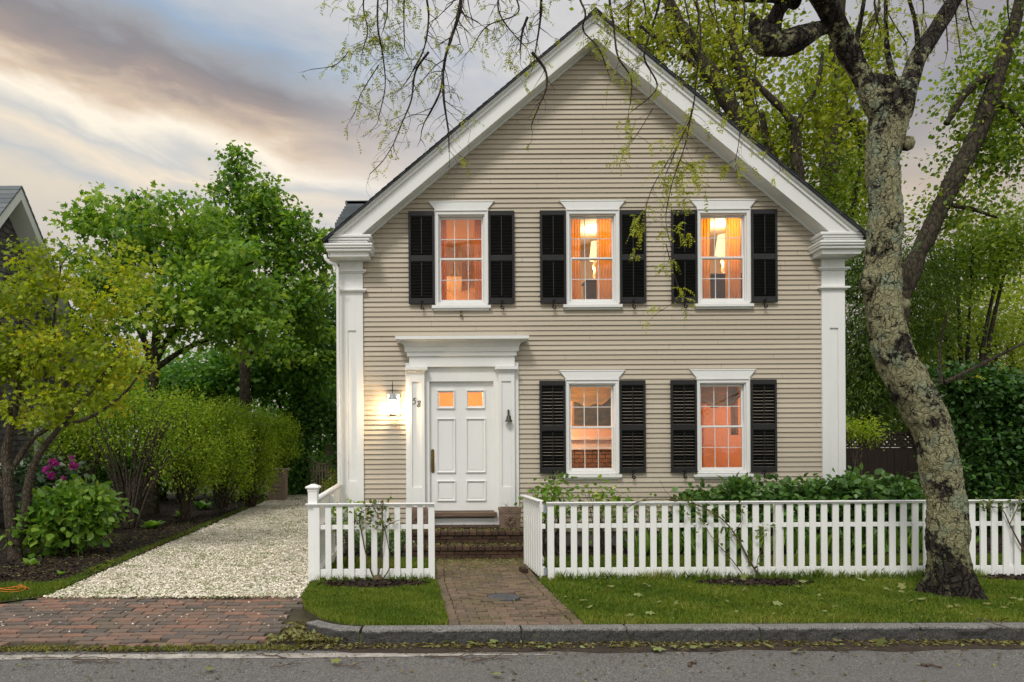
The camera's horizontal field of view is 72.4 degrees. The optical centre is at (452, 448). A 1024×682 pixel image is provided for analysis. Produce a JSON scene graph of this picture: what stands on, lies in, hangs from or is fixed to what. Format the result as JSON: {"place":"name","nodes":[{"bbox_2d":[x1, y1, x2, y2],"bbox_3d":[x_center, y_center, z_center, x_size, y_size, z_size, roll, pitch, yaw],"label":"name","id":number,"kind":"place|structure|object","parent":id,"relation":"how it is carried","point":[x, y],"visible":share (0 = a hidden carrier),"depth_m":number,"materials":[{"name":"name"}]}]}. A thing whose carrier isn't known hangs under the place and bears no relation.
{"place":"outdoors","nodes":[
{"label":"outdoors","id":0,"kind":"place"},
{"bbox_2d":[0,578,68,601],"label":"grass","id":1,"kind":"structure","parent":0,"point":[37,585],"depth_m":7.75,"materials":[{"name":"plant"}]},
{"bbox_2d":[0,599,323,644],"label":"apron bed","id":2,"kind":"object","parent":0,"point":[295,615],"depth_m":6.69,"materials":[{"name":"soil"}]},
{"bbox_2d":[0,597,303,646],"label":"brick apron","id":3,"kind":"object","parent":2,"relation":"on","point":[97,621],"visible":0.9,"depth_m":6.65,"materials":[{"name":"brown brick"}]},
{"bbox_2d":[265,621,348,643],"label":"leaf litter","id":4,"kind":"object","parent":2,"relation":"on","point":[296,635],"visible":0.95,"depth_m":6.13,"materials":[{"name":"plant"}]},
{"bbox_2d":[43,493,320,598],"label":"driveway","id":5,"kind":"structure","parent":0,"point":[233,539],"depth_m":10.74,"materials":[{"name":"beige gravel"}]},
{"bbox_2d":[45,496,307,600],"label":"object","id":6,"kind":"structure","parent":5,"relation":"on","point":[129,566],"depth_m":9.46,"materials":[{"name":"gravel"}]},
{"bbox_2d":[269,468,290,499],"bbox_3d":[-5.369,1.115,21.560,0.570,0.960,0.640,0,0,0],"label":"wooden box","id":7,"kind":"object","parent":5,"relation":"on","point":[282,494],"visible":0.69,"depth_m":21.30,"materials":[{"name":"wood"}]},
{"bbox_2d":[254,407,308,467],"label":"privet bush","id":8,"kind":"object","parent":7,"relation":"in","point":[282,429],"visible":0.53,"depth_m":22.13,"materials":[{"name":"green plant"}]},
{"bbox_2d":[300,578,449,624],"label":"lawn","id":9,"kind":"structure","parent":0,"point":[362,624],"depth_m":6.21,"materials":[{"name":"plant"}]},
{"bbox_2d":[305,484,434,581],"bbox_3d":[-0.969,0.996,8.246,1.524,1.148,0.192,0,0,0],"label":"picket fence","id":10,"kind":"object","parent":9,"relation":"on","point":[313,504],"visible":0.84,"depth_m":8.18,"materials":[{"name":"white wood"}]},
{"bbox_2d":[334,581,420,587],"bbox_3d":[-0.930,1.558,7.941,1.289,0.060,0.434,0,0,0],"label":"mulch mound","id":11,"kind":"object","parent":9,"relation":"on","point":[362,583],"visible":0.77,"depth_m":7.90,"materials":[{"name":"soil"}]},
{"bbox_2d":[316,578,428,587],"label":"bark chips","id":12,"kind":"object","parent":11,"relation":"on","point":[344,583],"visible":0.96,"depth_m":7.93,"materials":[{"name":"wood"}]},
{"bbox_2d":[348,496,398,579],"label":"rose bush","id":13,"kind":"object","parent":11,"relation":"on","point":[378,576],"visible":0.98,"depth_m":8.14,"materials":[{"name":"green plant"}]},
{"bbox_2d":[320,556,437,579],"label":"grass","id":14,"kind":"structure","parent":0,"point":[402,563],"depth_m":9.23,"materials":[{"name":"plant"}]},
{"bbox_2d":[436,559,583,629],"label":"brick path","id":15,"kind":"structure","parent":0,"point":[528,596],"depth_m":7.24,"materials":[{"name":"brown brick"}]},
{"bbox_2d":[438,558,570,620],"bbox_3d":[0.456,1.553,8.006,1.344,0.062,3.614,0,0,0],"label":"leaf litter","id":16,"kind":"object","parent":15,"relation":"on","point":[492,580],"visible":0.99,"depth_m":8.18,"materials":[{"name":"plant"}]},
{"bbox_2d":[0,644,1020,670],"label":"leaf litter","id":17,"kind":"object","parent":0,"point":[520,654],"visible":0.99,"depth_m":5.70,"materials":[{"name":"plant"}]},
{"bbox_2d":[0,649,1023,681],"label":"road","id":18,"kind":"structure","parent":0,"point":[870,666],"depth_m":5.36,"materials":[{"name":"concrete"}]},
{"bbox_2d":[0,653,551,659],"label":"road line","id":19,"kind":"object","parent":18,"relation":"on","point":[165,656],"visible":0.94,"depth_m":5.70,"materials":[{"name":"paint"}]},
{"bbox_2d":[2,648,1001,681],"bbox_3d":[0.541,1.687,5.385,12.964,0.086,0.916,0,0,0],"label":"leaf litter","id":20,"kind":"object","parent":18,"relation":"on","point":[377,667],"visible":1,"depth_m":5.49,"materials":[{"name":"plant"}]},
{"bbox_2d":[0,640,1023,653],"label":"gutter strip","id":21,"kind":"object","parent":18,"relation":"on","point":[601,648],"visible":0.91,"depth_m":5.86,"materials":[{"name":"soil"}]},
{"bbox_2d":[0,643,300,653],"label":"leaf litter","id":22,"kind":"object","parent":21,"relation":"on","point":[212,648],"visible":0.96,"depth_m":5.88,"materials":[{"name":"plant"}]},
{"bbox_2d":[0,641,304,651],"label":"grass","id":23,"kind":"structure","parent":21,"relation":"on","point":[169,649],"depth_m":5.89,"materials":[{"name":"plant"}]},
{"bbox_2d":[294,637,1023,649],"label":"leaf litter","id":24,"kind":"object","parent":21,"relation":"on","point":[639,644],"visible":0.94,"depth_m":5.92,"materials":[{"name":"plant"}]},
{"bbox_2d":[203,637,887,674],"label":"leaf litter","id":25,"kind":"object","parent":18,"relation":"on","point":[881,641],"visible":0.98,"depth_m":5.77,"materials":[{"name":"plant"}]},
{"bbox_2d":[23,453,1000,642],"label":"ground","id":26,"kind":"structure","parent":0,"point":[360,634],"depth_m":7.52,"materials":[{"name":"soil"}]},
{"bbox_2d":[0,186,100,522],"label":"neighbour house","id":27,"kind":"structure","parent":26,"relation":"on","point":[18,219],"depth_m":15.43,"materials":[{"name":"grey wood"}]},
{"bbox_2d":[0,494,268,584],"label":"planting bed","id":28,"kind":"object","parent":26,"relation":"on","point":[165,506],"visible":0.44,"depth_m":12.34,"materials":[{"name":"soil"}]},
{"bbox_2d":[0,448,109,507],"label":"rhododendron","id":29,"kind":"object","parent":28,"relation":"on","point":[51,472],"visible":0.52,"depth_m":12.52,"materials":[{"name":"purple plant"}]},
{"bbox_2d":[0,474,138,558],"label":"hydrangea","id":30,"kind":"object","parent":28,"relation":"on","point":[63,516],"visible":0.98,"depth_m":10.27,"materials":[{"name":"green plant"}]},
{"bbox_2d":[12,392,132,483],"bbox_3d":[-7.894,0.196,14.657,2.312,2.905,1.709,0,0,0],"label":"privet bush","id":31,"kind":"object","parent":28,"relation":"on","point":[66,446],"visible":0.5,"depth_m":14.35,"materials":[{"name":"green plant"}]},
{"bbox_2d":[0,230,170,559],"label":"japanese maple","id":32,"kind":"object","parent":28,"relation":"on","point":[46,347],"visible":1,"depth_m":9.94,"materials":[{"name":"green plant"}]},
{"bbox_2d":[0,517,214,578],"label":"leaf litter","id":33,"kind":"object","parent":28,"relation":"on","point":[104,548],"visible":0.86,"depth_m":10.42,"materials":[{"name":"plant"}]},
{"bbox_2d":[46,374,202,528],"bbox_3d":[-6.370,-0.021,13.924,2.652,3.340,2.131,0,0,31],"label":"privet bush","id":34,"kind":"object","parent":28,"relation":"on","point":[133,486],"visible":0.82,"depth_m":13.79,"materials":[{"name":"green plant"}]},
{"bbox_2d":[82,431,235,500],"bbox_3d":[-9.485,0.443,21.192,7.236,2.927,4.726,0,0,-29],"label":"background shrub","id":35,"kind":"object","parent":28,"relation":"on","point":[101,474],"visible":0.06,"depth_m":20.50,"materials":[{"name":"green plant"}]},
{"bbox_2d":[42,180,302,514],"bbox_3d":[-6.707,-2.448,16.598,6.540,8.201,3.688,0,0,0],"label":"maple tree","id":36,"kind":"object","parent":28,"relation":"on","point":[208,310],"visible":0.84,"depth_m":16.35,"materials":[{"name":"green plant"}]},
{"bbox_2d":[138,381,237,519],"bbox_3d":[-5.960,0.080,15.664,2.240,3.119,1.793,0,0,0],"label":"privet bush","id":37,"kind":"object","parent":28,"relation":"on","point":[186,494],"visible":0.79,"depth_m":15.46,"materials":[{"name":"green plant"}]},
{"bbox_2d":[179,387,267,512],"bbox_3d":[-5.643,0.056,17.216,2.104,3.175,1.734,0,0,0],"label":"privet bush","id":38,"kind":"object","parent":28,"relation":"on","point":[221,501],"visible":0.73,"depth_m":17.10,"materials":[{"name":"green plant"}]},
{"bbox_2d":[162,140,339,501],"bbox_3d":[-6.012,-3.810,20.984,5.913,10.918,3.763,0,0,15],"label":"maple tree","id":39,"kind":"object","parent":28,"relation":"on","point":[288,255],"visible":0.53,"depth_m":20.73,"materials":[{"name":"green plant"}]},
{"bbox_2d":[226,400,286,507],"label":"privet bush","id":40,"kind":"object","parent":28,"relation":"on","point":[266,448],"visible":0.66,"depth_m":18.68,"materials":[{"name":"green plant"}]},
{"bbox_2d":[30,497,268,596],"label":"grass","id":41,"kind":"structure","parent":26,"relation":"on","point":[74,579],"depth_m":9.63,"materials":[{"name":"plant"}]},
{"bbox_2d":[81,333,283,491],"bbox_3d":[-12.168,-1.649,27.086,11.397,6.756,6.824,0,0,0],"label":"background tree","id":42,"kind":"object","parent":26,"relation":"on","point":[141,346],"visible":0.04,"depth_m":26.14,"materials":[{"name":"green plant"}]},
{"bbox_2d":[107,273,339,493],"bbox_3d":[-6.793,-2.353,24.125,9.097,8.113,5.621,0,0,0],"label":"maple tree","id":43,"kind":"object","parent":26,"relation":"on","point":[214,372],"visible":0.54,"depth_m":23.34,"materials":[{"name":"green plant"}]},
{"bbox_2d":[252,344,336,484],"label":"background tree","id":44,"kind":"object","parent":26,"relation":"on","point":[320,449],"visible":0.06,"depth_m":28.48,"materials":[{"name":"green plant"}]},
{"bbox_2d":[262,395,336,495],"bbox_3d":[-4.596,0.067,24.173,4.022,3.781,2.307,0,0,0],"label":"ivy arbour","id":45,"kind":"object","parent":26,"relation":"on","point":[315,417],"visible":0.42,"depth_m":23.81,"materials":[{"name":"green plant"}]},
{"bbox_2d":[319,483,344,568],"bbox_3d":[-1.682,1.057,9.632,0.116,1.036,2.623,0,0,-3],"label":"fence return","id":46,"kind":"object","parent":26,"relation":"on","point":[331,494],"visible":0.31,"depth_m":9.37,"materials":[{"name":"wood"}]},
{"bbox_2d":[306,620,360,643],"bbox_3d":[-1.054,1.673,6.193,0.620,0.196,0.200,0,0,29],"label":"kerb stone","id":47,"kind":"object","parent":26,"relation":"on","point":[349,633],"visible":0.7,"depth_m":6.10,"materials":[{"name":"stone"}]},
{"bbox_2d":[362,625,520,643],"bbox_3d":[-0.095,1.664,6.080,1.391,0.204,0.176,0,0,0],"label":"kerb stone","id":48,"kind":"object","parent":26,"relation":"on","point":[409,634],"visible":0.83,"depth_m":6.01,"materials":[{"name":"stone"}]},
{"bbox_2d":[403,525,523,559],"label":"brick steps","id":49,"kind":"structure","parent":26,"relation":"on","point":[510,536],"depth_m":10.09,"materials":[{"name":"brick"}]},
{"bbox_2d":[498,502,520,527],"bbox_3d":[0.869,1.018,10.616,0.330,0.379,0.339,0,0,0],"label":"stone planter","id":50,"kind":"object","parent":49,"relation":"on","point":[509,517],"visible":0.98,"depth_m":10.46,"materials":[{"name":"stone"}]},
{"bbox_2d":[521,624,626,642],"bbox_3d":[1.053,1.658,6.080,0.914,0.202,0.172,0,0,0],"label":"kerb stone","id":51,"kind":"object","parent":26,"relation":"on","point":[591,633],"visible":0.75,"depth_m":6.01,"materials":[{"name":"stone"}]},
{"bbox_2d":[321,7,866,549],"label":"house","id":52,"kind":"structure","parent":26,"relation":"on","point":[527,341],"depth_m":11.01,"materials":[{"name":"beige wood"}]},
{"bbox_2d":[439,220,446,299],"bbox_3d":[-0.179,-2.859,11.223,0.166,1.650,0.066,0,0,0],"label":"curtain","id":53,"kind":"object","parent":52,"relation":"hanging from","point":[443,265],"visible":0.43,"depth_m":11.22,"materials":[{"name":"fabric"}]},
{"bbox_2d":[428,200,493,310],"bbox_3d":[0.140,-3.038,11.030,1.052,1.731,0.170,0,0,0],"label":"window","id":54,"kind":"structure","parent":52,"relation":"in","point":[443,210],"depth_m":10.99,"materials":[{"name":"white paint"}]},
{"bbox_2d":[429,382,493,510],"bbox_3d":[0.144,-0.031,11.037,1.014,2.042,0.117,0,0,0],"label":"door","id":55,"kind":"structure","parent":52,"relation":"in","point":[461,434],"depth_m":11.05,"materials":[{"name":"white paint"}]},
{"bbox_2d":[474,220,481,299],"bbox_3d":[0.441,-2.862,11.223,0.176,1.650,0.066,0,0,0],"label":"curtain","id":56,"kind":"object","parent":52,"relation":"hanging from","point":[478,264],"visible":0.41,"depth_m":11.23,"materials":[{"name":"fabric"}]},
{"bbox_2d":[571,219,580,298],"bbox_3d":[1.951,-2.871,11.223,0.226,1.650,0.066,0,0,0],"label":"curtain","id":57,"kind":"object","parent":52,"relation":"hanging from","point":[575,252],"visible":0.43,"depth_m":11.22,"materials":[{"name":"fabric"}]},
{"bbox_2d":[571,387,610,406],"bbox_3d":[2.214,-0.858,11.219,0.784,0.381,0.086,0,0,0],"label":"swag valance","id":58,"kind":"object","parent":52,"relation":"hanging from","point":[604,394],"visible":0.6,"depth_m":11.21,"materials":[{"name":"fabric"}]},
{"bbox_2d":[571,437,611,467],"bbox_3d":[2.503,0.461,12.919,1.500,1.340,0.219,0,0,0],"label":"fireplace","id":59,"kind":"object","parent":52,"relation":"in","point":[591,443],"visible":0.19,"depth_m":12.93,"materials":[{"name":"brick"}]},
{"bbox_2d":[571,401,611,458],"bbox_3d":[2.575,-0.052,13.726,1.250,2.385,1.389,0,0,0],"label":"chimney breast","id":60,"kind":"object","parent":52,"relation":"in","point":[593,432],"depth_m":13.03,"materials":[{"name":"paint"}]},
{"bbox_2d":[572,398,610,425],"bbox_3d":[2.696,-0.750,13.015,0.940,0.740,0.030,0,0,0],"label":"framed picture","id":61,"kind":"object","parent":60,"relation":"attached to","point":[604,414],"visible":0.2,"depth_m":13.02,"materials":[{"name":"fabric"}]},
{"bbox_2d":[559,200,624,309],"bbox_3d":[2.212,-3.050,11.030,1.052,1.731,0.170,0,0,0],"label":"window","id":62,"kind":"structure","parent":52,"relation":"in","point":[575,209],"depth_m":10.99,"materials":[{"name":"white paint"}]},
{"bbox_2d":[559,370,624,479],"bbox_3d":[2.206,-0.369,11.030,1.052,1.729,0.170,0,0,0],"label":"window","id":63,"kind":"structure","parent":52,"relation":"in","point":[573,378],"depth_m":10.99,"materials":[{"name":"white paint"}]},
{"bbox_2d":[596,219,611,298],"bbox_3d":[2.451,-2.874,11.223,0.256,1.650,0.066,0,0,0],"label":"curtain","id":64,"kind":"object","parent":52,"relation":"hanging from","point":[603,229],"visible":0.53,"depth_m":11.22,"materials":[{"name":"fabric"}]},
{"bbox_2d":[701,219,709,298],"bbox_3d":[4.031,-2.883,11.223,0.246,1.650,0.066,0,0,0],"label":"curtain","id":65,"kind":"object","parent":52,"relation":"hanging from","point":[705,233],"visible":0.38,"depth_m":11.22,"materials":[{"name":"fabric"}]},
{"bbox_2d":[701,387,739,407],"bbox_3d":[4.275,-0.850,11.219,0.805,0.420,0.086,0,0,0],"label":"swag valance","id":66,"kind":"object","parent":52,"relation":"hanging from","point":[720,396],"visible":0.56,"depth_m":11.21,"materials":[{"name":"fabric"}]},
{"bbox_2d":[689,369,755,478],"bbox_3d":[4.273,-0.380,11.030,1.052,1.729,0.170,0,0,0],"label":"window","id":67,"kind":"structure","parent":52,"relation":"in","point":[713,378],"depth_m":10.99,"materials":[{"name":"white paint"}]},
{"bbox_2d":[690,199,756,308],"bbox_3d":[4.281,-3.062,11.030,1.052,1.731,0.170,0,0,0],"label":"window","id":68,"kind":"structure","parent":52,"relation":"in","point":[717,208],"depth_m":10.99,"materials":[{"name":"white paint"}]},
{"bbox_2d":[710,273,741,298],"bbox_3d":[4.538,-2.144,11.650,0.560,1.463,0.400,0,0,0],"label":"side table","id":69,"kind":"object","parent":52,"relation":"in","point":[720,288],"visible":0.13,"depth_m":11.48,"materials":[{"name":"wood"}]},
{"bbox_2d":[725,218,740,297],"bbox_3d":[4.521,-2.885,11.223,0.246,1.650,0.066,0,0,0],"label":"curtain","id":70,"kind":"object","parent":52,"relation":"hanging from","point":[734,251],"visible":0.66,"depth_m":11.23,"materials":[{"name":"fabric"}]},
{"bbox_2d":[569,0,810,158],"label":"locust tree","id":71,"kind":"object","parent":26,"relation":"on","point":[736,62],"visible":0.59,"depth_m":19.02,"materials":[{"name":"green plant"}]},
{"bbox_2d":[624,624,760,641],"bbox_3d":[2.082,1.653,6.079,1.157,0.202,0.179,0,0,0],"label":"kerb stone","id":72,"kind":"object","parent":26,"relation":"on","point":[692,632],"visible":0.7,"depth_m":6.01,"materials":[{"name":"stone"}]},
{"bbox_2d":[542,530,1023,557],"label":"planting bed","id":73,"kind":"object","parent":26,"relation":"on","point":[1000,539],"depth_m":10.81,"materials":[{"name":"soil"}]},
{"bbox_2d":[514,471,581,553],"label":"hydrangea","id":74,"kind":"object","parent":73,"relation":"on","point":[545,493],"visible":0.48,"depth_m":10.34,"materials":[{"name":"green plant"}]},
{"bbox_2d":[575,474,633,551],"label":"hydrangea","id":75,"kind":"object","parent":73,"relation":"on","point":[596,495],"visible":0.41,"depth_m":10.46,"materials":[{"name":"green plant"}]},
{"bbox_2d":[659,486,729,553],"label":"hydrangea","id":76,"kind":"object","parent":73,"relation":"on","point":[683,494],"visible":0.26,"depth_m":10.32,"materials":[{"name":"green plant"}]},
{"bbox_2d":[671,471,773,548],"bbox_3d":[4.217,1.005,10.465,1.352,1.354,1.235,0,0,-27],"label":"hydrangea","id":77,"kind":"object","parent":73,"relation":"on","point":[742,488],"visible":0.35,"depth_m":10.35,"materials":[{"name":"green plant"}]},
{"bbox_2d":[542,543,1023,556],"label":"bark chips","id":78,"kind":"object","parent":73,"relation":"on","point":[568,552],"visible":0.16,"depth_m":10.27,"materials":[{"name":"wood"}]},
{"bbox_2d":[748,474,820,537],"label":"hydrangea","id":79,"kind":"object","parent":73,"relation":"on","point":[781,492],"visible":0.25,"depth_m":10.36,"materials":[{"name":"green plant"}]},
{"bbox_2d":[623,526,978,554],"bbox_3d":[5.033,1.301,10.096,5.263,0.471,0.806,0,0,0],"label":"daylily clump","id":80,"kind":"object","parent":73,"relation":"on","point":[738,548],"visible":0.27,"depth_m":10.04,"materials":[{"name":"green plant"}]},
{"bbox_2d":[783,473,854,538],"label":"hydrangea","id":81,"kind":"object","parent":73,"relation":"on","point":[821,490],"visible":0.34,"depth_m":10.31,"materials":[{"name":"green plant"}]},
{"bbox_2d":[826,462,898,538],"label":"hydrangea","id":82,"kind":"object","parent":73,"relation":"on","point":[859,487],"visible":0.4,"depth_m":10.23,"materials":[{"name":"green plant"}]},
{"bbox_2d":[865,469,925,543],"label":"hydrangea","id":83,"kind":"object","parent":73,"relation":"on","point":[907,490],"visible":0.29,"depth_m":10.18,"materials":[{"name":"green plant"}]},
{"bbox_2d":[725,37,882,181],"bbox_3d":[8.952,-4.460,17.857,4.536,12.051,3.473,0,0,0],"label":"locust tree","id":84,"kind":"object","parent":26,"relation":"on","point":[789,124],"visible":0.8,"depth_m":17.31,"materials":[{"name":"green plant"}]},
{"bbox_2d":[754,623,920,641],"bbox_3d":[3.347,1.646,6.080,1.399,0.200,0.177,0,0,0],"label":"kerb stone","id":85,"kind":"object","parent":26,"relation":"on","point":[812,632],"visible":0.7,"depth_m":6.01,"materials":[{"name":"stone"}]},
{"bbox_2d":[761,0,922,256],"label":"locust tree","id":86,"kind":"object","parent":26,"relation":"on","point":[857,125],"visible":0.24,"depth_m":20.02,"materials":[{"name":"green plant"}]},
{"bbox_2d":[783,127,924,266],"bbox_3d":[9.800,-3.310,18.134,4.081,9.716,3.172,0,0,39],"label":"locust tree","id":87,"kind":"object","parent":26,"relation":"on","point":[843,196],"visible":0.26,"depth_m":17.84,"materials":[{"name":"green plant"}]},
{"bbox_2d":[845,208,988,447],"bbox_3d":[10.456,-2.116,16.734,4.204,7.330,4.040,0,0,0],"label":"tree","id":88,"kind":"object","parent":26,"relation":"on","point":[866,391],"visible":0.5,"depth_m":16.15,"materials":[{"name":"green plant"}]},
{"bbox_2d":[847,335,1006,447],"bbox_3d":[16.582,-1.377,24.960,5.991,5.818,5.091,0,0,0],"label":"background tree","id":89,"kind":"object","parent":26,"relation":"on","point":[900,428],"visible":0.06,"depth_m":24.30,"materials":[{"name":"green plant"}]},
{"bbox_2d":[846,431,1021,492],"bbox_3d":[11.979,0.548,14.560,8.372,1.900,0.140,0,0,0],"label":"board fence","id":90,"kind":"object","parent":26,"relation":"on","point":[901,461],"visible":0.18,"depth_m":14.50,"materials":[{"name":"brown wood"}]},
{"bbox_2d":[851,190,1023,439],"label":"green tree","id":91,"kind":"object","parent":26,"relation":"on","point":[982,249],"visible":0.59,"depth_m":17.61,"materials":[{"name":"green plant"}]},
{"bbox_2d":[901,0,1023,497],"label":"locust tree","id":92,"kind":"object","parent":26,"relation":"on","point":[984,118],"visible":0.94,"depth_m":14.03,"materials":[{"name":"green plant"}]},
{"bbox_2d":[911,622,1023,640],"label":"kerb stone","id":93,"kind":"object","parent":26,"relation":"on","point":[959,631],"visible":0.7,"depth_m":6.01,"materials":[{"name":"stone"}]},
{"bbox_2d":[913,354,1023,536],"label":"clipped hedge","id":94,"kind":"object","parent":26,"relation":"on","point":[987,455],"visible":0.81,"depth_m":11.91,"materials":[{"name":"green plant"}]},
{"bbox_2d":[915,238,1023,430],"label":"yellow green tree","id":95,"kind":"object","parent":26,"relation":"on","point":[1002,335],"visible":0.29,"depth_m":20.49,"materials":[{"name":"green plant"}]},
{"bbox_2d":[0,0,1023,451],"label":"sky","id":96,"kind":"structure","parent":0,"point":[127,95],"materials":[{"name":"grey"}]},
{"bbox_2d":[536,575,1023,624],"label":"lawn","id":97,"kind":"structure","parent":0,"point":[766,618],"depth_m":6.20,"materials":[{"name":"plant"}]},
{"bbox_2d":[299,0,1023,601],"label":"street tree","id":98,"kind":"object","parent":97,"relation":"on","point":[887,102],"visible":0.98,"depth_m":7.10,"materials":[{"name":"grey plant"}]},
{"bbox_2d":[627,483,775,576],"bbox_3d":[2.913,0.945,8.129,1.756,1.184,0.396,0,0,0],"label":"rose bush","id":99,"kind":"object","parent":97,"relation":"on","point":[730,528],"visible":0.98,"depth_m":8.14,"materials":[{"name":"green plant"}]},
{"bbox_2d":[702,580,807,587],"bbox_3d":[3.421,1.534,7.906,1.320,0.060,0.402,0,0,0],"label":"mulch mound","id":100,"kind":"object","parent":97,"relation":"on","point":[753,581],"visible":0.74,"depth_m":7.86,"materials":[{"name":"soil"}]},
{"bbox_2d":[696,576,813,586],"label":"bark chips","id":101,"kind":"object","parent":100,"relation":"on","point":[781,581],"visible":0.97,"depth_m":7.88,"materials":[{"name":"wood"}]},
{"bbox_2d":[550,567,997,580],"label":"grass","id":102,"kind":"structure","parent":97,"relation":"on","point":[818,574],"depth_m":8.13,"materials":[{"name":"plant"}]},
{"bbox_2d":[546,499,1023,579],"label":"picket fence","id":103,"kind":"object","parent":97,"relation":"on","point":[1011,555],"visible":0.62,"depth_m":8.18,"materials":[{"name":"white wood"}]},
{"bbox_2d":[520,495,546,577],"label":"picket gate","id":104,"kind":"structure","parent":103,"relation":"attached to","point":[534,508],"depth_m":8.65,"materials":[{"name":"wood"}]},
{"bbox_2d":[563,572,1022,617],"bbox_3d":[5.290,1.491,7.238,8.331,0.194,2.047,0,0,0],"label":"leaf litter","id":105,"kind":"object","parent":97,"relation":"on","point":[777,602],"visible":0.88,"depth_m":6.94,"materials":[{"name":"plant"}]},
{"bbox_2d":[541,552,1023,578],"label":"grass","id":106,"kind":"structure","parent":0,"point":[704,560],"depth_m":9.32,"materials":[{"name":"plant"}]},
{"bbox_2d":[846,413,893,475],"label":"azalea","id":107,"kind":"object","parent":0,"point":[851,428],"visible":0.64,"depth_m":13.11,"materials":[{"name":"green plant"}]},
{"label":"mulch mound","id":108,"kind":"structure","parent":0,"visible":0},
{"bbox_2d":[975,484,1023,550],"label":"rose bush","id":109,"kind":"object","parent":108,"relation":"on","point":[1021,497],"visible":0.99,"depth_m":8.14,"materials":[{"name":"green plant"}]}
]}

